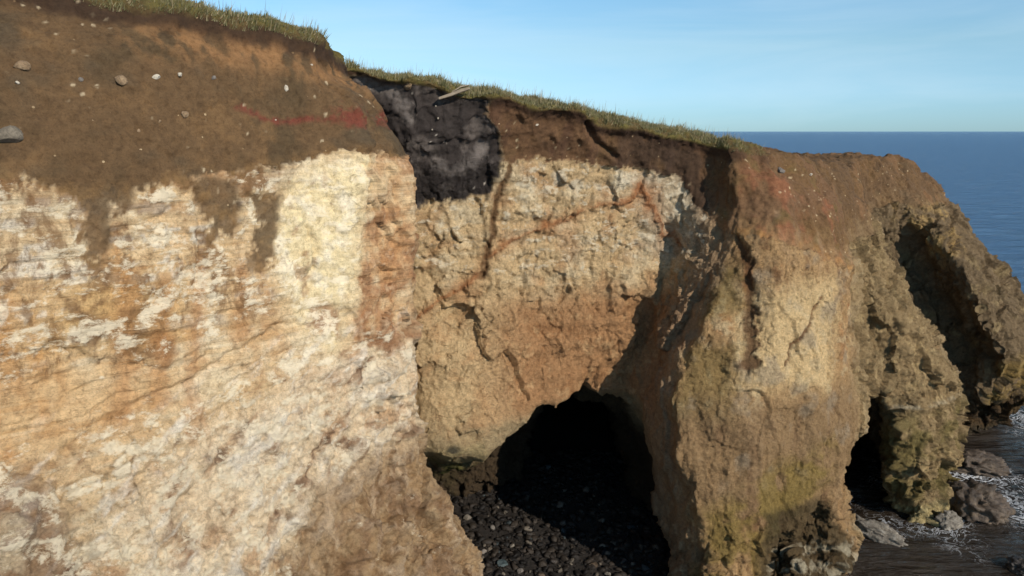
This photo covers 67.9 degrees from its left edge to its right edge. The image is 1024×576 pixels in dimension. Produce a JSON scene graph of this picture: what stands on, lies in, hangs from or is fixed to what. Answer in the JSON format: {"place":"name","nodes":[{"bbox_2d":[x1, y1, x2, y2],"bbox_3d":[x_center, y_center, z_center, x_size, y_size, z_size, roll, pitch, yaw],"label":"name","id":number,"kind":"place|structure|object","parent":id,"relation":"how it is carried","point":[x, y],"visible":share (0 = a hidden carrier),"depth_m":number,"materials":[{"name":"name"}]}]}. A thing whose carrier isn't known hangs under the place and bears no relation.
{"place":"outdoors","nodes":[
{"label":"outdoors","id":0,"kind":"place"},
{"bbox_2d":[0,0,876,575],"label":"cliff","id":1,"kind":"structure","parent":0,"point":[328,312],"depth_m":16.14,"materials":[{"name":"beige stone"}]},
{"bbox_2d":[0,125,23,142],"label":"embedded stone","id":2,"kind":"object","parent":1,"relation":"on","point":[9,133],"visible":1,"depth_m":11.65,"materials":[{"name":"grey stone"}]},
{"bbox_2d":[14,60,30,70],"bbox_3d":[-7.838,-3.561,12.159,0.242,0.170,0.122,-8,-9,-33],"label":"embedded stone","id":3,"kind":"object","parent":1,"relation":"on","point":[23,65],"visible":1,"depth_m":12.13,"materials":[{"name":"beige stone"}]},
{"bbox_2d":[115,75,127,84],"bbox_3d":[-6.721,-3.573,13.074,0.148,0.201,0.183,-31,9,35],"label":"embedded stone","id":4,"kind":"object","parent":1,"relation":"on","point":[121,79],"visible":1,"depth_m":13.03,"materials":[{"name":"beige stone"}]},
{"bbox_2d":[152,74,159,78],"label":"embedded stone","id":5,"kind":"object","parent":1,"relation":"on","point":[156,76],"visible":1,"depth_m":13.47,"materials":[{"name":"stone"}]},
{"bbox_2d":[181,111,188,117],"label":"embedded stone","id":6,"kind":"object","parent":1,"relation":"on","point":[184,114],"visible":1,"depth_m":13.68,"materials":[{"name":"beige stone"}]},
{"bbox_2d":[404,84,411,89],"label":"embedded stone","id":7,"kind":"object","parent":1,"relation":"on","point":[407,87],"visible":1,"depth_m":20.49,"materials":[{"name":"brown stone"}]},
{"bbox_2d":[74,0,763,155],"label":"grass","id":8,"kind":"structure","parent":1,"relation":"on","point":[442,81],"depth_m":20.93,"materials":[{"name":"green plant"}]},
{"bbox_2d":[439,85,469,99],"bbox_3d":[-1.567,-5.321,20.667,0.846,0.399,0.210,0,12,0],"label":"broken plank","id":9,"kind":"object","parent":1,"relation":"on","point":[456,92],"visible":1,"depth_m":20.57,"materials":[{"name":"brown wood"}]},
{"bbox_2d":[778,167,784,173],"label":"embedded stone","id":10,"kind":"object","parent":1,"relation":"on","point":[781,170],"visible":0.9,"depth_m":23.62,"materials":[{"name":"grey stone"}]},
{"bbox_2d":[450,395,669,575],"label":"beach","id":11,"kind":"structure","parent":0,"point":[572,422],"depth_m":28.72,"materials":[{"name":"black gravel"}]},
{"bbox_2d":[463,514,471,520],"bbox_3d":[-1.604,8.226,27.200,0.294,0.224,0.285,-11,17,49],"label":"cave stone","id":12,"kind":"object","parent":11,"relation":"on","point":[466,517],"visible":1,"depth_m":27.13,"materials":[{"name":"grey stone"}]},
{"bbox_2d":[497,559,507,566],"bbox_3d":[-0.290,8.906,24.564,0.401,0.181,0.340,5,15,-9],"label":"cave stone","id":13,"kind":"object","parent":11,"relation":"on","point":[502,562],"visible":1,"depth_m":24.49,"materials":[{"name":"grey stone"}]},
{"bbox_2d":[516,568,523,573],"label":"cave stone","id":14,"kind":"object","parent":11,"relation":"on","point":[519,570],"visible":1,"depth_m":24.20,"materials":[{"name":"grey stone"}]},
{"bbox_2d":[548,558,557,563],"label":"cave stone","id":15,"kind":"object","parent":11,"relation":"on","point":[553,560],"visible":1,"depth_m":24.69,"materials":[{"name":"grey stone"}]},
{"bbox_2d":[449,447,670,575],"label":"cobbles","id":16,"kind":"object","parent":11,"relation":"on","point":[556,545],"visible":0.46,"depth_m":26.83,"materials":[{"name":"grey stone"}]},
{"bbox_2d":[568,536,575,540],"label":"cave stone","id":17,"kind":"object","parent":11,"relation":"on","point":[571,538],"visible":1,"depth_m":25.81,"materials":[{"name":"grey stone"}]},
{"bbox_2d":[190,0,1023,130],"label":"sky","id":18,"kind":"structure","parent":0,"point":[721,65],"materials":[{"name":"blue"}]},
{"bbox_2d":[700,131,1023,575],"bbox_3d":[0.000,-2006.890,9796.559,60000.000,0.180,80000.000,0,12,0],"label":"sea","id":19,"kind":"structure","parent":0,"point":[978,176],"depth_m":82.74,"materials":[{"name":"liquid"}]},
{"bbox_2d":[853,512,907,546],"bbox_3d":[12.758,8.645,26.823,2.381,1.043,0.924,18,20,40],"label":"boulder","id":20,"kind":"object","parent":19,"relation":"in","point":[874,530],"visible":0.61,"depth_m":26.48,"materials":[{"name":"grey stone"}]},
{"bbox_2d":[934,510,963,530],"bbox_3d":[15.824,8.544,27.568,1.075,0.969,0.810,-4,24,-17],"label":"boulder","id":21,"kind":"object","parent":19,"relation":"in","point":[948,520],"visible":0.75,"depth_m":27.33,"materials":[{"name":"beige stone"}]},
{"bbox_2d":[946,478,1015,524],"bbox_3d":[17.472,8.201,28.730,2.276,2.107,2.656,-3,12,-13],"label":"boulder","id":22,"kind":"object","parent":19,"relation":"in","point":[972,500],"visible":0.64,"depth_m":27.98,"materials":[{"name":"stone"}]},
{"bbox_2d":[950,448,1011,477],"bbox_3d":[19.523,7.474,32.330,2.813,1.217,2.064,2,15,11],"label":"boulder","id":23,"kind":"object","parent":19,"relation":"in","point":[976,462],"visible":0.62,"depth_m":31.64,"materials":[{"name":"grey stone"}]},
{"bbox_2d":[1006,555,1023,575],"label":"boulder","id":24,"kind":"object","parent":19,"relation":"in","point":[1015,564],"visible":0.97,"depth_m":24.69,"materials":[{"name":"grey stone"}]},
{"bbox_2d":[772,148,1023,526],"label":"headland","id":25,"kind":"structure","parent":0,"point":[940,316],"depth_m":31.43,"materials":[{"name":"brown stone"}]}
]}

